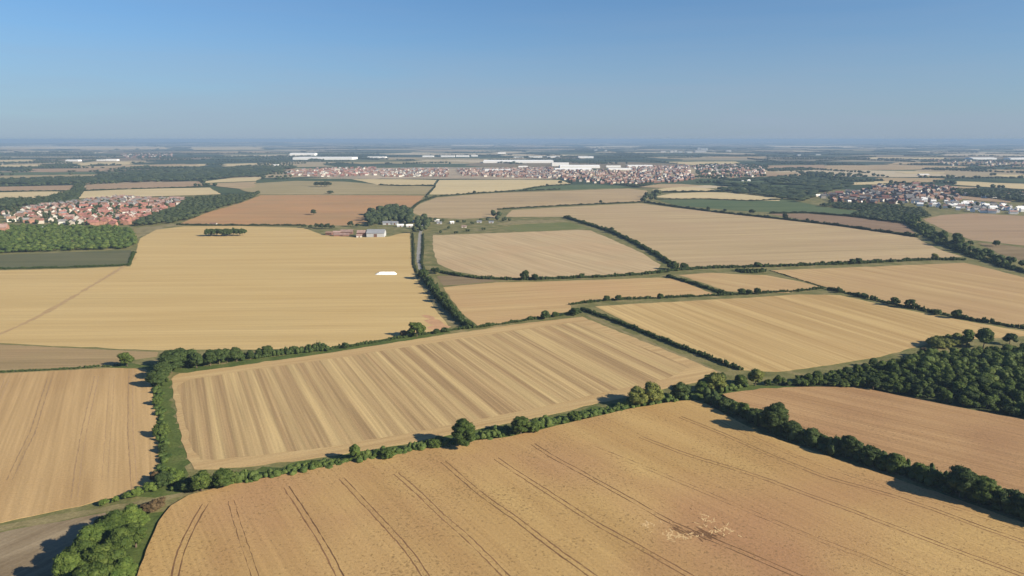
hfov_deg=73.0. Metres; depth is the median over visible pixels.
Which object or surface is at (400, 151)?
ground
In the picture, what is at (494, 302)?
stubble field
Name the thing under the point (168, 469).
bush
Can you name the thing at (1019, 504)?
tree
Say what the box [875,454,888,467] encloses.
tree
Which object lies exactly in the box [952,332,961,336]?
bush
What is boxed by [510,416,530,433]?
tree
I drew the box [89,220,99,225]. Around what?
house
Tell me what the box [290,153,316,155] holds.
warehouse
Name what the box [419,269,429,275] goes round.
tree
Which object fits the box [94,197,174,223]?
housing estate
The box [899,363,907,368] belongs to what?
tree
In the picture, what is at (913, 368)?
tree
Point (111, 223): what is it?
house
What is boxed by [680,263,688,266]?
bush
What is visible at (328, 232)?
barn
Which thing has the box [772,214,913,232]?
fallow field
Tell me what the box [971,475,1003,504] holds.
tree
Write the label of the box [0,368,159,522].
stubble field
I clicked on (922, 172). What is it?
straw field
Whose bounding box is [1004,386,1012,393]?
tree
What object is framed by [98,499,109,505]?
bush
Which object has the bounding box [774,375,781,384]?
tree
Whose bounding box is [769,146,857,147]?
straw field
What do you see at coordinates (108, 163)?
straw field
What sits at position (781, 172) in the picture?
straw field
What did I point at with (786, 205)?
green field
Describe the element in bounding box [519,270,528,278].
tree
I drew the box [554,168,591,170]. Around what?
warehouse
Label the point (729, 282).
stubble field
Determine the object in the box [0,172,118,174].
straw field
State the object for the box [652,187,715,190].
straw field
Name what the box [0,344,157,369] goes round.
fallow field
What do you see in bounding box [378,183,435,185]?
hedge
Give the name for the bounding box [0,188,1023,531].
grassland
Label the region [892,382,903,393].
tree
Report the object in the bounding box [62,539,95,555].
tree
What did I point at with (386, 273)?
heap
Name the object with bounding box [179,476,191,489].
bush
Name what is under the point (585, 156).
warehouse
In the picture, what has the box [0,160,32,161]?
straw field
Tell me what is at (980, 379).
tree
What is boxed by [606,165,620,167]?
warehouse
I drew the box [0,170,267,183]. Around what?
woodland
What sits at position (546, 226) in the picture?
meadow
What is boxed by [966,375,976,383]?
tree
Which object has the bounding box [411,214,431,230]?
woodland
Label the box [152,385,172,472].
hedge
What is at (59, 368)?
hedge
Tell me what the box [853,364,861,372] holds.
tree
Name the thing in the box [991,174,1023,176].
straw field
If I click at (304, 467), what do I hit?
hedge
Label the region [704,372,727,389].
tree
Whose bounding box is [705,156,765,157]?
straw field
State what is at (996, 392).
tree
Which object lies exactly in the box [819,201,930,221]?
woodland
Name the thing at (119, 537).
tree
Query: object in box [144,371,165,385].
tree
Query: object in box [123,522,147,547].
tree
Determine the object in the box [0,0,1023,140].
sky
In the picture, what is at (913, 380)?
tree
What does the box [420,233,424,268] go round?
hedge
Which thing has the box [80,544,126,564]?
tree
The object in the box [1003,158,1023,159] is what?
warehouse
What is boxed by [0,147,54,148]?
straw field
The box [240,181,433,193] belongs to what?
pasture field
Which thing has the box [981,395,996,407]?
tree
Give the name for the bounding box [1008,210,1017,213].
house
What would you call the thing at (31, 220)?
house
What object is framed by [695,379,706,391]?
tree
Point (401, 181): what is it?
straw field
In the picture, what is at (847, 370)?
tree
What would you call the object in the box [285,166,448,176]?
housing estate
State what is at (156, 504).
bush
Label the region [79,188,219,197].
straw field
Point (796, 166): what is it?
straw field
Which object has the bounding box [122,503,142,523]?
tree
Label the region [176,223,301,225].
hedge
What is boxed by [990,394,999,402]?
tree
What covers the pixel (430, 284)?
hedge
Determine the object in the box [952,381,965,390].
tree
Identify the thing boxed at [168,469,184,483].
bush
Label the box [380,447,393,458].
bush
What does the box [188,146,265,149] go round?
straw field
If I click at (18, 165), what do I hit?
straw field
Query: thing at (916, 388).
tree
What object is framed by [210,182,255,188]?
straw field
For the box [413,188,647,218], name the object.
straw field
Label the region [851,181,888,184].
straw field
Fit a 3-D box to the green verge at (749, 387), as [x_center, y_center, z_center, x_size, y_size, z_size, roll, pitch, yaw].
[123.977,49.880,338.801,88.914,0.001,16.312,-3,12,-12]
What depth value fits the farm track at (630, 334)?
419.82 m
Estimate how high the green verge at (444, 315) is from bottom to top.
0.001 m
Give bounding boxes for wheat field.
[137,400,1023,575]
[722,386,1023,493]
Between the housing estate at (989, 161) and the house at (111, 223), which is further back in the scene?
the housing estate at (989, 161)
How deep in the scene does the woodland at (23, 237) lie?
832.96 m
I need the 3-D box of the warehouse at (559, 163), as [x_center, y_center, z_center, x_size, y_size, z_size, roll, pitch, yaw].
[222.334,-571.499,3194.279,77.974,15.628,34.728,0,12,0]
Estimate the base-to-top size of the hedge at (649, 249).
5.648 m
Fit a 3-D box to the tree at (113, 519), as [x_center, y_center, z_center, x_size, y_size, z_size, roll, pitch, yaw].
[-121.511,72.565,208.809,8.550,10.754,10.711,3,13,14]
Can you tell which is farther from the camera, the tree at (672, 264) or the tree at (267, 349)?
the tree at (672, 264)
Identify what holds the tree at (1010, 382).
on the woodland floor
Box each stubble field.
[0,226,450,349]
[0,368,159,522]
[171,317,716,469]
[432,230,659,277]
[443,278,711,325]
[506,203,961,266]
[595,294,1023,371]
[680,273,817,292]
[772,263,1023,324]
[924,213,1023,244]
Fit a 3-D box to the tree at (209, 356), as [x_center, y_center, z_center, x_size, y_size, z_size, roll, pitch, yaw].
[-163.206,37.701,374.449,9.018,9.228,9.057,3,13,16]
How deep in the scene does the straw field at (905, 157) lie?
4625.31 m
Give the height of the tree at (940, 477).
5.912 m
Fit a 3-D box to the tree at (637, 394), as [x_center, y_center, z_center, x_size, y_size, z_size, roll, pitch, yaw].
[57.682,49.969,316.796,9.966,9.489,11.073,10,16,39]
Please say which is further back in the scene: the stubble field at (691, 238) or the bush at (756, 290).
the stubble field at (691, 238)
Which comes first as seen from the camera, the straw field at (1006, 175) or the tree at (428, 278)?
the tree at (428, 278)
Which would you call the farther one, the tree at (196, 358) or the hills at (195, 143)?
the hills at (195, 143)
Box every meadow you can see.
[133,224,181,237]
[495,220,567,224]
[503,222,586,231]
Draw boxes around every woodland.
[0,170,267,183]
[0,181,85,206]
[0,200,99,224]
[0,223,137,252]
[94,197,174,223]
[95,165,296,175]
[132,190,259,224]
[363,203,413,223]
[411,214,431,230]
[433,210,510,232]
[614,182,653,186]
[640,189,661,200]
[715,186,820,200]
[716,175,853,190]
[766,342,1023,414]
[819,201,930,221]
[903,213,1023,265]
[951,187,1023,200]
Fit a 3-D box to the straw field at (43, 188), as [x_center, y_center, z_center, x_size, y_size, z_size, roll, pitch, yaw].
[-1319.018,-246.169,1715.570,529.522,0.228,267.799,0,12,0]
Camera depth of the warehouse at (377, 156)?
4446.95 m
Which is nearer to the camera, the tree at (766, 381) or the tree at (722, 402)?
the tree at (722, 402)
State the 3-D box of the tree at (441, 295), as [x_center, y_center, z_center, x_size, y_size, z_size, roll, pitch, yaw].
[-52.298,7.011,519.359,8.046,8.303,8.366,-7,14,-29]
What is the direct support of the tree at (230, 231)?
on the stubble field at (197, 288)
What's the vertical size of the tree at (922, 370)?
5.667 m
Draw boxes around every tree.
[51,551,86,575]
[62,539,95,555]
[73,521,110,544]
[73,561,114,575]
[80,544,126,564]
[92,514,107,524]
[93,509,125,529]
[102,525,132,557]
[108,556,138,575]
[117,352,134,365]
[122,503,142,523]
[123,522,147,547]
[137,511,150,525]
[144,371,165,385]
[151,361,172,374]
[156,354,184,372]
[158,349,174,356]
[170,350,187,367]
[185,349,196,357]
[187,352,203,367]
[188,469,211,491]
[203,349,217,365]
[210,228,217,234]
[212,467,236,486]
[213,348,225,363]
[222,348,231,361]
[225,229,233,235]
[230,347,243,361]
[246,350,254,358]
[255,348,261,354]
[261,345,273,353]
[348,444,360,455]
[407,322,425,336]
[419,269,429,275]
[426,276,433,281]
[431,286,439,292]
[436,292,447,298]
[443,299,452,305]
[451,418,475,446]
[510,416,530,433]
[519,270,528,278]
[627,386,648,403]
[644,381,663,400]
[667,261,676,268]
[671,381,691,395]
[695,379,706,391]
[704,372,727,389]
[718,398,730,406]
[729,402,749,415]
[733,375,747,383]
[747,368,764,385]
[748,408,762,419]
[758,402,789,426]
[763,379,771,384]
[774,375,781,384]
[782,420,801,435]
[794,378,801,383]
[800,427,821,441]
[804,373,812,379]
[813,372,822,378]
[820,436,832,443]
[831,378,842,385]
[832,373,840,377]
[840,435,864,457]
[841,367,852,374]
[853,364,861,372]
[855,445,882,462]
[862,364,871,370]
[866,377,881,388]
[868,358,877,364]
[871,373,888,381]
[874,363,884,369]
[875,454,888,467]
[880,381,890,386]
[883,362,899,371]
[885,375,899,383]
[886,452,907,469]
[887,372,897,376]
[890,297,900,305]
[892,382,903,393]
[893,370,902,376]
[898,376,907,383]
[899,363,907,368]
[903,372,914,379]
[903,382,910,387]
[904,299,915,307]
[907,365,916,373]
[907,377,920,384]
[910,462,929,477]
[911,384,922,393]
[916,367,929,373]
[916,374,924,378]
[917,363,929,370]
[918,380,927,391]
[922,377,932,384]
[923,371,930,377]
[924,386,933,396]
[929,364,942,373]
[930,253,938,257]
[930,471,947,486]
[931,371,940,378]
[931,384,937,389]
[932,310,941,314]
[934,377,943,384]
[938,230,948,237]
[941,374,955,382]
[941,389,952,402]
[942,380,952,389]
[943,367,953,373]
[946,464,977,497]
[950,309,962,316]
[951,232,964,242]
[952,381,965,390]
[952,388,961,394]
[953,368,962,376]
[955,375,967,383]
[958,395,968,406]
[960,390,979,401]
[961,329,974,346]
[963,385,978,392]
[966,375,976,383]
[966,382,978,388]
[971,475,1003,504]
[973,401,980,407]
[974,327,994,347]
[975,376,992,383]
[975,390,984,402]
[976,372,993,381]
[978,381,991,387]
[980,384,990,394]
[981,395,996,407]
[987,389,1003,396]
[989,488,1020,506]
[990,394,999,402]
[991,382,1004,391]
[992,240,1000,244]
[1002,333,1018,343]
[1002,398,1012,406]
[1002,406,1016,414]
[1004,379,1016,387]
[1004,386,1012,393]
[1008,389,1023,397]
[1011,492,1023,513]
[1015,396,1023,401]
[1016,383,1023,389]
[1017,401,1023,408]
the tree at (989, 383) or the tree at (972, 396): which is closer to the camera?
the tree at (972, 396)
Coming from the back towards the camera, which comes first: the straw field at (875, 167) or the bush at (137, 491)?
the straw field at (875, 167)
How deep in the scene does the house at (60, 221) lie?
998.73 m
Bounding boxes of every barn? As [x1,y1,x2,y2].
[325,231,332,234]
[333,233,349,235]
[340,229,352,233]
[356,230,366,236]
[366,229,385,236]
[382,221,391,224]
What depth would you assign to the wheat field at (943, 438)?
295.07 m
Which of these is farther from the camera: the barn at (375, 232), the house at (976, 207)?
the house at (976, 207)
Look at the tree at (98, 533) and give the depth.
199.79 m
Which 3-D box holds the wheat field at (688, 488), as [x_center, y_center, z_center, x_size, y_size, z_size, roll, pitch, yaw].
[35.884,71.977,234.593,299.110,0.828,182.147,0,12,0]
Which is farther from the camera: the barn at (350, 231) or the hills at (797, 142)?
the hills at (797, 142)
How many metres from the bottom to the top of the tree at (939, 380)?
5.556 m
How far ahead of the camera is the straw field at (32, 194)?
1534.38 m
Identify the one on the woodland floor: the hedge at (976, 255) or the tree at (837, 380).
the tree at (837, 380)
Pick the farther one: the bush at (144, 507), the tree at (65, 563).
the bush at (144, 507)
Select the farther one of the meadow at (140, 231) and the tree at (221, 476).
the meadow at (140, 231)
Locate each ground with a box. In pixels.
[0,141,1023,198]
[308,167,570,178]
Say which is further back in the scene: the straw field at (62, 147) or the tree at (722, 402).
the straw field at (62, 147)
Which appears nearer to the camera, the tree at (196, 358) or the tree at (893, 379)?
the tree at (893, 379)
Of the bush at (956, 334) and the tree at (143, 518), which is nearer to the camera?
the tree at (143, 518)
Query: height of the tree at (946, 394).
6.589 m
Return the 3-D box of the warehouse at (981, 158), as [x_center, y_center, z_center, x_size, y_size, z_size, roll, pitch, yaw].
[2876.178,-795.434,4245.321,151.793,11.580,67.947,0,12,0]
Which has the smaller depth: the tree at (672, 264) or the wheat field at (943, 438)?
the wheat field at (943, 438)
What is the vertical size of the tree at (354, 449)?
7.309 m
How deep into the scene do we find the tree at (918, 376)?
348.25 m
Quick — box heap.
[375,271,396,274]
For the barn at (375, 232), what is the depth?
867.42 m
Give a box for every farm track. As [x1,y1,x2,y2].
[0,477,263,530]
[586,315,726,375]
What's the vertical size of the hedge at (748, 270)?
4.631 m
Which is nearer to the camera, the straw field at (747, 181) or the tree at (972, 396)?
the tree at (972, 396)
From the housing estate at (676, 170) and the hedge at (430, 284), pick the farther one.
the housing estate at (676, 170)
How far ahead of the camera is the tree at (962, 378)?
338.55 m
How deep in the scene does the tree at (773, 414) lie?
285.14 m
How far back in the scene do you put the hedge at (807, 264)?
672.27 m
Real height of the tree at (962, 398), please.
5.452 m
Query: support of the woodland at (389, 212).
on the grassland
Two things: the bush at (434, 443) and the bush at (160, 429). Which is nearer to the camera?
the bush at (434, 443)
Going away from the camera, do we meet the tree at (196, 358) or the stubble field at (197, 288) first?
the tree at (196, 358)
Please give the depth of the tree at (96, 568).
181.89 m
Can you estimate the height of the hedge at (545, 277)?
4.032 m
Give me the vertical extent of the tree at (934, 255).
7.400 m
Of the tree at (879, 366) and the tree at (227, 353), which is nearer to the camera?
the tree at (879, 366)
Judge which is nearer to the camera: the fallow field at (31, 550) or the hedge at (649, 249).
the fallow field at (31, 550)
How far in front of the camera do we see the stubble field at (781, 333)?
450.75 m
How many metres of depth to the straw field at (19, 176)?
2333.69 m
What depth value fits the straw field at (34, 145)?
13469.88 m
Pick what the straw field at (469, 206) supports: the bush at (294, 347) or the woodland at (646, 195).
the woodland at (646, 195)
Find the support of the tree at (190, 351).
on the grassland
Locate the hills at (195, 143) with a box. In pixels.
[0,142,497,144]
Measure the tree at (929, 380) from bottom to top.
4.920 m
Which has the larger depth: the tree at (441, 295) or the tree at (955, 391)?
the tree at (441, 295)
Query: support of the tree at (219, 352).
on the grassland
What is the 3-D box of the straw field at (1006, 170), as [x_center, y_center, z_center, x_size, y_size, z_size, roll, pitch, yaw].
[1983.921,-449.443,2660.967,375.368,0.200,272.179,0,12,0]
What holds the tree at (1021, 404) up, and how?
on the woodland floor
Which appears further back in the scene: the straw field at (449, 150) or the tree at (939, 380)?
the straw field at (449, 150)
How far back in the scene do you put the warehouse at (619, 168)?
2769.27 m
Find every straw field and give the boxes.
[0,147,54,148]
[0,149,32,150]
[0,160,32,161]
[0,164,38,166]
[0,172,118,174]
[0,174,96,177]
[0,185,72,190]
[0,191,57,197]
[1,146,147,148]
[3,145,53,145]
[30,168,117,171]
[70,147,169,149]
[73,162,132,165]
[74,164,197,167]
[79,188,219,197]
[85,181,202,189]
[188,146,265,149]
[194,151,274,152]
[205,177,260,182]
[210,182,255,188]
[220,163,256,165]
[344,161,474,163]
[353,179,435,184]
[387,158,479,159]
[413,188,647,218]
[415,150,484,150]
[430,180,569,193]
[451,145,491,145]
[584,146,637,147]
[643,184,702,187]
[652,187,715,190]
[657,192,780,200]
[667,161,738,164]
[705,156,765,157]
[730,181,763,181]
[734,171,788,175]
[737,170,800,174]
[767,165,827,168]
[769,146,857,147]
[771,185,804,188]
[807,149,875,150]
[816,165,967,169]
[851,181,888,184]
[867,157,943,158]
[874,177,943,181]
[889,162,983,164]
[899,172,944,173]
[951,195,1010,202]
[954,181,1023,188]
[989,170,1023,171]
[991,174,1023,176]
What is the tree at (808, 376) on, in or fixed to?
on the woodland floor
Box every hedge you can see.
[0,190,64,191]
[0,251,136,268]
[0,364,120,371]
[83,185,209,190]
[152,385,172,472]
[153,342,332,386]
[169,382,748,490]
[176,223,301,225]
[332,311,581,348]
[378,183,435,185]
[411,188,559,208]
[412,232,417,272]
[418,270,474,325]
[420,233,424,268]
[431,267,669,279]
[497,201,641,209]
[523,184,570,189]
[563,215,678,267]
[568,286,823,304]
[580,307,743,369]
[644,201,918,236]
[651,190,724,192]
[656,198,782,200]
[666,274,732,294]
[667,256,966,270]
[703,387,1023,521]
[735,268,766,272]
[769,211,904,222]
[769,270,825,287]
[827,287,1023,328]
[893,214,1023,271]
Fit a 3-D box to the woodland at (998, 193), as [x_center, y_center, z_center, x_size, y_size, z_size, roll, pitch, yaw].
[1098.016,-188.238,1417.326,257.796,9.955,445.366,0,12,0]
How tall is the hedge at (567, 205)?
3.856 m
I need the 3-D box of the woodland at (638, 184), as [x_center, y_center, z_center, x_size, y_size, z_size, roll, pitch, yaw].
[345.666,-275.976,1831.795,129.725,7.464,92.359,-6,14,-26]
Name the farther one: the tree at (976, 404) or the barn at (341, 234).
the barn at (341, 234)
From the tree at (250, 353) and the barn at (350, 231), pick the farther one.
the barn at (350, 231)
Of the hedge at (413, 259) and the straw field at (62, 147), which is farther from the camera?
the straw field at (62, 147)
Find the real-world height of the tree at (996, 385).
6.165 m
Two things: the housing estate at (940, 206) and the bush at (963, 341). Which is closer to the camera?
the bush at (963, 341)
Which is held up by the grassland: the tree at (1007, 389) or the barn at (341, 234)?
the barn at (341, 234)
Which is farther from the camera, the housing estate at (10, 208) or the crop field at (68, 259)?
the housing estate at (10, 208)
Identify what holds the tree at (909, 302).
on the grassland
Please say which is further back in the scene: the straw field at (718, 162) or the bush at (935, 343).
the straw field at (718, 162)
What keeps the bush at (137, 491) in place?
on the green verge at (178, 459)
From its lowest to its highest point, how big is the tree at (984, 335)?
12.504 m
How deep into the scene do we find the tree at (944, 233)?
830.09 m
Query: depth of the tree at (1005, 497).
226.24 m
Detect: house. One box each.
[0,222,9,232]
[6,216,15,221]
[29,217,36,222]
[37,218,43,223]
[58,219,66,223]
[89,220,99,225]
[99,219,106,224]
[100,209,109,214]
[108,221,117,225]
[123,219,131,224]
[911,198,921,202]
[973,205,980,209]
[980,208,987,212]
[988,209,996,213]
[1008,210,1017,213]
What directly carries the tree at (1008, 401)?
on the woodland floor
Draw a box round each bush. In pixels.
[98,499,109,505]
[111,495,118,501]
[121,491,131,497]
[130,486,143,496]
[139,502,149,512]
[142,481,157,490]
[147,496,165,511]
[149,471,157,480]
[151,396,163,403]
[151,424,171,435]
[154,470,174,487]
[157,444,168,452]
[161,466,176,472]
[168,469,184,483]
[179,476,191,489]
[290,345,298,351]
[308,460,319,466]
[318,343,325,349]
[342,342,348,347]
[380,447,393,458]
[400,330,407,335]
[428,438,442,447]
[527,420,539,431]
[531,274,539,278]
[540,310,550,317]
[567,411,581,420]
[569,308,580,314]
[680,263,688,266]
[737,288,746,293]
[753,288,761,293]
[925,336,938,344]
[929,339,945,347]
[938,338,954,347]
[949,337,961,345]
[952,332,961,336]
[956,336,969,345]
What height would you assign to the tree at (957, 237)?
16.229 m
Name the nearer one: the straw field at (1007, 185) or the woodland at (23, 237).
the woodland at (23, 237)
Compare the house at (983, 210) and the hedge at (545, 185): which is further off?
the hedge at (545, 185)
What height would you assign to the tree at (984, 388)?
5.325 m
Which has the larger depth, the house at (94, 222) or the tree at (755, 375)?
the house at (94, 222)
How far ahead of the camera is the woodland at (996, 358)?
364.66 m
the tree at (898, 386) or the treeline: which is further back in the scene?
the treeline
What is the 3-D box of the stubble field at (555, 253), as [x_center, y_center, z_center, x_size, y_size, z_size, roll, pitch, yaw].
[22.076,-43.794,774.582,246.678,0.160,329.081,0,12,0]
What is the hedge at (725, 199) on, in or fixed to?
on the grassland
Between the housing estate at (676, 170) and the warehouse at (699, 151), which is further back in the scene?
the warehouse at (699, 151)
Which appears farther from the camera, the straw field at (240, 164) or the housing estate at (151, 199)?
the straw field at (240, 164)
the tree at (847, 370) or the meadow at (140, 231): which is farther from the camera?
the meadow at (140, 231)
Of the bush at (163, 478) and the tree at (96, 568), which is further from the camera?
the bush at (163, 478)
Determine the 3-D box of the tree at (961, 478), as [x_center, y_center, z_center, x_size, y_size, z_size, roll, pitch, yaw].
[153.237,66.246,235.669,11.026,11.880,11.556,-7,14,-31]
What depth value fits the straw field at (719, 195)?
1480.97 m
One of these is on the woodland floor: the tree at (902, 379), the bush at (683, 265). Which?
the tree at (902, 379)
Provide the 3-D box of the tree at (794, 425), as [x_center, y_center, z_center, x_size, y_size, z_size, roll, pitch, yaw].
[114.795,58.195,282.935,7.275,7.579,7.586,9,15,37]
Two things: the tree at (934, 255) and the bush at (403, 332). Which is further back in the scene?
the tree at (934, 255)
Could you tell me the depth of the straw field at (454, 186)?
1833.86 m
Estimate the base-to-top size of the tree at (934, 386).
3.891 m
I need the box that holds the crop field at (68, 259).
[0,250,130,267]
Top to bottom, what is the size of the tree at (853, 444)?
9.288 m
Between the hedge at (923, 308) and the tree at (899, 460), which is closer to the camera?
the tree at (899, 460)
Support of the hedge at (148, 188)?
on the straw field at (161, 192)
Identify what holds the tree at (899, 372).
on the woodland floor
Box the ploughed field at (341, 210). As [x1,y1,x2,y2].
[181,195,423,225]
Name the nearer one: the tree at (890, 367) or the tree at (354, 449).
the tree at (354, 449)
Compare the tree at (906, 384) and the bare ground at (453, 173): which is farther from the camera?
the bare ground at (453, 173)
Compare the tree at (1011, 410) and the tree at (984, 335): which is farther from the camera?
the tree at (984, 335)
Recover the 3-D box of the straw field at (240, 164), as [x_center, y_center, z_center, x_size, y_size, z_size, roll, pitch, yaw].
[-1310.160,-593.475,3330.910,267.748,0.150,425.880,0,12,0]
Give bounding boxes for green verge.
[110,331,450,372]
[126,511,165,575]
[137,380,190,497]
[176,391,723,493]
[416,276,458,325]
[687,382,790,400]
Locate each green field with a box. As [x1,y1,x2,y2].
[515,184,627,190]
[660,199,856,214]
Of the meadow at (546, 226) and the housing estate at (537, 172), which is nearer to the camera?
the meadow at (546, 226)
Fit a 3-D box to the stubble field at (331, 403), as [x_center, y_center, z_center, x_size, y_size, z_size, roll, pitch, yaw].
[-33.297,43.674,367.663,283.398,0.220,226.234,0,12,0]
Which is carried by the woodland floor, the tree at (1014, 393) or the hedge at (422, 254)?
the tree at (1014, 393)
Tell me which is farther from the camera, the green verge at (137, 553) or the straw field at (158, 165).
the straw field at (158, 165)
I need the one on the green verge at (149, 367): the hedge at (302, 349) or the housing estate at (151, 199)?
the hedge at (302, 349)
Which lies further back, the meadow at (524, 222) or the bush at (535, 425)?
the meadow at (524, 222)
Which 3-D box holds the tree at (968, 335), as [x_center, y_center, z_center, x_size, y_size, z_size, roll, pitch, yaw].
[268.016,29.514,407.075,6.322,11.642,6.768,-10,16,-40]
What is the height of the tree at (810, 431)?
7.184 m
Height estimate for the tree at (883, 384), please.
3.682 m
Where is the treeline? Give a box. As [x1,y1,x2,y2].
[0,142,1023,187]
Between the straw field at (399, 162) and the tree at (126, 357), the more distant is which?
the straw field at (399, 162)
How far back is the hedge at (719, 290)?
579.43 m
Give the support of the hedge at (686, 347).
on the grassland
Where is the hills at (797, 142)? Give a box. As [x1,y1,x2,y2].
[512,141,1023,142]
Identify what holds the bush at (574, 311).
on the grassland
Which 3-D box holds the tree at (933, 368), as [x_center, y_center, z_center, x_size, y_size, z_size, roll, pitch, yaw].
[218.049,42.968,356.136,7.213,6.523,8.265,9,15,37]
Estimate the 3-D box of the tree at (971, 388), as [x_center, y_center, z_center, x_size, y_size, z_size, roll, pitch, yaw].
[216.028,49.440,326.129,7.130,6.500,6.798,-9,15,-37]
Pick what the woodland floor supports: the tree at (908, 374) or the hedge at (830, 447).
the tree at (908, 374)
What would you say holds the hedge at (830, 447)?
on the grassland
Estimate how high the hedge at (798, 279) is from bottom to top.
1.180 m
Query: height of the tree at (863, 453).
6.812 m
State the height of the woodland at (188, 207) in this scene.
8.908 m
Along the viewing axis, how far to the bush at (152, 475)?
247.00 m
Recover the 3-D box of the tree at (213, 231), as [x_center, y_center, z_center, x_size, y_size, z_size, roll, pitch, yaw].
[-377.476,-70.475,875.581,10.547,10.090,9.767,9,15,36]
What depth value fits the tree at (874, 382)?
336.89 m
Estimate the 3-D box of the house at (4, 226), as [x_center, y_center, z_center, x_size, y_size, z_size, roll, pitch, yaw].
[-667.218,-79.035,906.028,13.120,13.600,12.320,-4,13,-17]
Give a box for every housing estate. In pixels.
[21,194,185,208]
[120,152,1023,166]
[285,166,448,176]
[457,166,651,183]
[626,163,766,182]
[828,183,1009,208]
[831,184,967,203]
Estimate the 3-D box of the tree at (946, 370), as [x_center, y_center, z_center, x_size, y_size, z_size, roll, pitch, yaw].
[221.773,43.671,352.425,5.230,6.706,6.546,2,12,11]
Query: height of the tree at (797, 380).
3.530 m
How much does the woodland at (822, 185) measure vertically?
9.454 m
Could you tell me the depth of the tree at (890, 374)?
347.52 m
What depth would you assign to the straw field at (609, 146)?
11618.71 m
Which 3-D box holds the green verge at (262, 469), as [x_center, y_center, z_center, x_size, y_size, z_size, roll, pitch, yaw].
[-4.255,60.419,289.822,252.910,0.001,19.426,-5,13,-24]
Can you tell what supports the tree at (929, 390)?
on the woodland floor
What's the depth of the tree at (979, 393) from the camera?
320.59 m
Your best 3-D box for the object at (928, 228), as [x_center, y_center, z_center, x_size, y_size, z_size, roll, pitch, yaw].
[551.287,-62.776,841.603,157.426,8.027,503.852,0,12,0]
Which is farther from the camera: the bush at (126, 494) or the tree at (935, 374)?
the tree at (935, 374)
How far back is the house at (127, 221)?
990.62 m
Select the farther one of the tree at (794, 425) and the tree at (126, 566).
the tree at (794, 425)
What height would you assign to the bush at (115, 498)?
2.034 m
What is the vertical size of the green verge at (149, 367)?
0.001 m
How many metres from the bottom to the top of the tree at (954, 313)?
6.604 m
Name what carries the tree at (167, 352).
on the green verge at (149, 367)
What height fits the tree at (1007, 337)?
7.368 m
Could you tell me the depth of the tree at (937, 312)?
481.10 m
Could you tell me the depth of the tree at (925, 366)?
357.16 m
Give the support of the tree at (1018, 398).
on the woodland floor
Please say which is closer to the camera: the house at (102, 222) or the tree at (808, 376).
the tree at (808, 376)
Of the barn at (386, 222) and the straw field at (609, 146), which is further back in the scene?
the straw field at (609, 146)
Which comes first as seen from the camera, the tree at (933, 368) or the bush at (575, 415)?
the bush at (575, 415)
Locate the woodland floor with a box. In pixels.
[765,350,1023,417]
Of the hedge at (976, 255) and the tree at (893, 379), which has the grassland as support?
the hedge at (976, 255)
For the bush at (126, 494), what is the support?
on the grassland
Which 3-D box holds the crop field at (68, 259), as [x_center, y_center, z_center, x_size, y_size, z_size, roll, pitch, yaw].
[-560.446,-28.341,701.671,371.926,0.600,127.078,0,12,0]
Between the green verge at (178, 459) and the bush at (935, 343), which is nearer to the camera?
the green verge at (178, 459)
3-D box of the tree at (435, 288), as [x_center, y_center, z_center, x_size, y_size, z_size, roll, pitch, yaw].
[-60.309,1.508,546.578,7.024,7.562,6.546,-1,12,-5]
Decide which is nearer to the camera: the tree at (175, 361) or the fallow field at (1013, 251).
the tree at (175, 361)
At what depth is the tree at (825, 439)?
272.45 m
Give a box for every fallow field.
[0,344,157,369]
[0,513,105,575]
[437,275,495,285]
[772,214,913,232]
[978,242,1023,260]
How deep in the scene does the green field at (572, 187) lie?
1757.87 m
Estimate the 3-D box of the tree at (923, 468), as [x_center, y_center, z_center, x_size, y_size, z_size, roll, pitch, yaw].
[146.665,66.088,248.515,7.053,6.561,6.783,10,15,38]
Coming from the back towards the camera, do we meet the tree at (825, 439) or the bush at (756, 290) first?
the bush at (756, 290)
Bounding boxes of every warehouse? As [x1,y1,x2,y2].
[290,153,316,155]
[293,157,357,159]
[368,156,386,157]
[483,160,553,162]
[552,162,568,165]
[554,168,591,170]
[559,165,599,167]
[578,156,593,157]
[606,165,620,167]
[607,168,630,169]
[626,165,652,166]
[694,150,705,152]
[965,157,996,158]
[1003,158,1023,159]
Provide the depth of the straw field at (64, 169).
2796.04 m
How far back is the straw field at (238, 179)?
2105.21 m
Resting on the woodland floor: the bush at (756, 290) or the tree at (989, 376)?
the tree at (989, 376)
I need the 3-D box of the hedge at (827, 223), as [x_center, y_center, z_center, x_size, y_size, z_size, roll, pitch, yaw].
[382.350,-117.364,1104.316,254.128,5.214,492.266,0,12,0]
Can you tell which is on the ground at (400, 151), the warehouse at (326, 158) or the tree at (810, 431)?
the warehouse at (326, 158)
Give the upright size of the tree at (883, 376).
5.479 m
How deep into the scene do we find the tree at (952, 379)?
341.21 m

